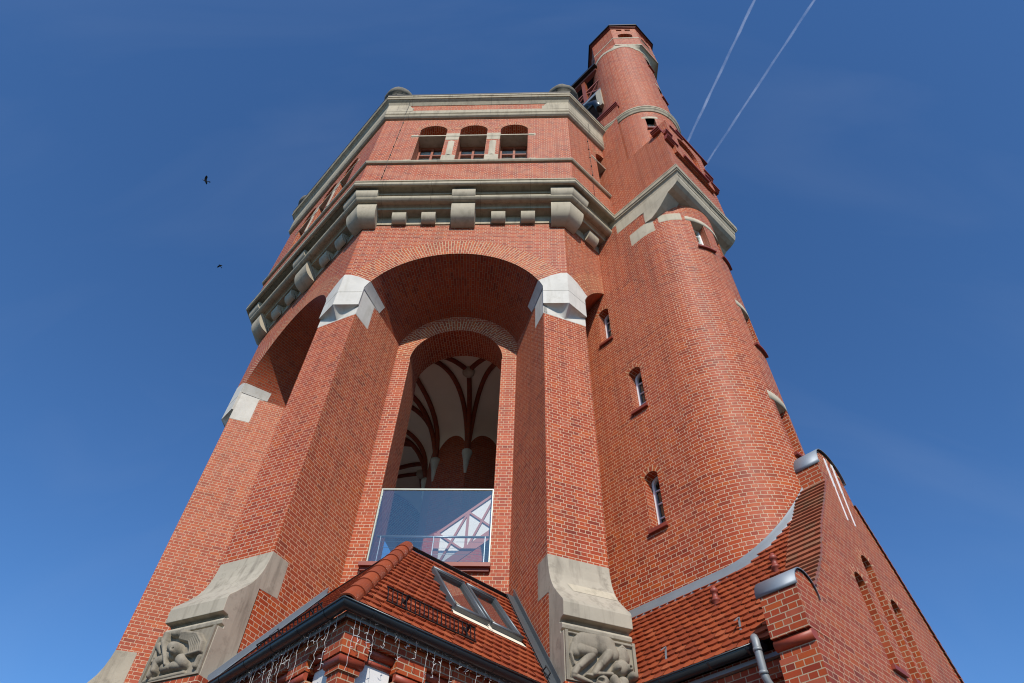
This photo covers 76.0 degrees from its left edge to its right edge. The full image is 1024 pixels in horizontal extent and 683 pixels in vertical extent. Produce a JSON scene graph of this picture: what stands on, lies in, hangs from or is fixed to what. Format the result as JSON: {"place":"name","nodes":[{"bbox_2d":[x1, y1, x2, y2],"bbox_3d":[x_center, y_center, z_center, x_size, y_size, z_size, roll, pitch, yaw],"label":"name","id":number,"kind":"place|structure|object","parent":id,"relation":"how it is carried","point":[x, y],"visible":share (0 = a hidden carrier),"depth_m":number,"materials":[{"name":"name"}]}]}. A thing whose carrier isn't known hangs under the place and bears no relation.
{"place":"outdoors","nodes":[
{"label":"outdoors","id":0,"kind":"place"},
{"bbox_2d":[0,0,1023,682],"label":"sky","id":1,"kind":"structure","parent":0,"point":[865,158],"materials":[{"name":"blue"}]},
{"label":"ground","id":2,"kind":"structure","parent":0,"visible":0},
{"bbox_2d":[87,84,638,682],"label":"water tower","id":3,"kind":"structure","parent":2,"relation":"on","point":[419,308],"depth_m":17.69,"materials":[{"name":"brick"}]},
{"bbox_2d":[416,148,442,159],"bbox_3d":[-2.834,-6.636,23.233,1.000,3.200,0.110,0,-50,2],"label":"window frame","id":4,"kind":"structure","parent":3,"relation":"in","point":[424,153],"depth_m":23.34,"materials":[{"name":"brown wood"}]},
{"bbox_2d":[458,147,484,158],"bbox_3d":[-1.375,-6.642,23.176,1.000,3.200,0.110,0,-50,2],"label":"window frame","id":5,"kind":"structure","parent":3,"relation":"in","point":[474,152],"depth_m":23.30,"materials":[{"name":"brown wood"}]},
{"bbox_2d":[500,146,527,158],"bbox_3d":[0.074,-6.648,23.119,1.000,3.200,0.110,0,-50,2],"label":"window frame","id":6,"kind":"structure","parent":3,"relation":"in","point":[505,152],"depth_m":23.24,"materials":[{"name":"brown wood"}]},
{"bbox_2d":[207,541,560,682],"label":"entrance porch","id":7,"kind":"object","parent":2,"relation":"on","point":[424,601],"visible":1,"depth_m":8.56,"materials":[{"name":"ceramic"}]},
{"bbox_2d":[232,613,340,682],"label":"fairy lights","id":8,"kind":"object","parent":7,"relation":"hanging from","point":[290,656],"visible":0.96,"depth_m":8.14},
{"bbox_2d":[344,618,510,682],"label":"fairy lights","id":9,"kind":"object","parent":7,"relation":"hanging from","point":[406,648],"visible":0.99,"depth_m":7.92},
{"bbox_2d":[585,24,804,682],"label":"stair tower","id":10,"kind":"structure","parent":2,"relation":"on","point":[700,451],"depth_m":15.00,"materials":[{"name":"red brick"}]},
{"bbox_2d":[571,63,603,118],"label":"covered bridge","id":11,"kind":"structure","parent":10,"relation":"attached to","point":[584,87],"depth_m":31.26,"materials":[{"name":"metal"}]},
{"bbox_2d":[599,314,613,347],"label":"window","id":12,"kind":"structure","parent":10,"relation":"in","point":[609,336],"depth_m":18.15,"materials":[{"name":"white paint"}]},
{"bbox_2d":[631,372,647,415],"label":"window","id":13,"kind":"structure","parent":10,"relation":"in","point":[643,404],"depth_m":15.61,"materials":[{"name":"grey glass"}]},
{"bbox_2d":[641,116,657,128],"bbox_3d":[5.240,-7.934,24.814,0.609,1.230,0.877,0,-50,2],"label":"window","id":14,"kind":"structure","parent":10,"relation":"in","point":[647,117],"depth_m":24.97,"materials":[{"name":"white paint"}]},
{"bbox_2d":[648,476,668,534],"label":"window","id":15,"kind":"structure","parent":10,"relation":"in","point":[662,523],"depth_m":13.14,"materials":[{"name":"grey glass"}]},
{"bbox_2d":[655,83,668,105],"bbox_3d":[6.247,-10.585,28.612,0.955,1.650,0.871,0,-50,2],"label":"window","id":16,"kind":"structure","parent":10,"relation":"in","point":[663,97],"depth_m":27.88,"materials":[{"name":"white paint"}]},
{"bbox_2d":[694,230,716,252],"bbox_3d":[5.269,-2.744,18.767,0.785,1.520,0.975,0,-50,2],"label":"window","id":17,"kind":"structure","parent":10,"relation":"in","point":[700,242],"depth_m":18.37,"materials":[{"name":"white paint"}]},
{"bbox_2d":[722,255,731,270],"bbox_3d":[5.750,-2.511,19.054,0.980,1.530,0.890,0,-50,2],"label":"window","id":18,"kind":"structure","parent":10,"relation":"in","point":[724,258],"depth_m":18.30,"materials":[{"name":"red brick"}]},
{"bbox_2d":[754,342,768,357],"bbox_3d":[5.579,-0.092,16.030,0.970,1.540,0.928,0,-50,2],"label":"window","id":19,"kind":"structure","parent":10,"relation":"in","point":[756,344],"depth_m":15.25,"materials":[{"name":"red brick"}]},
{"bbox_2d":[794,451,803,457],"bbox_3d":[5.413,2.005,13.402,0.948,1.550,0.956,0,-50,2],"label":"window","id":20,"kind":"structure","parent":10,"relation":"in","point":[797,454],"depth_m":12.54,"materials":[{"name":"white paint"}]},
{"bbox_2d":[629,449,963,682],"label":"gabled annex","id":21,"kind":"object","parent":2,"relation":"on","point":[812,586],"visible":0.91,"depth_m":9.57,"materials":[{"name":"brick"}]}
]}

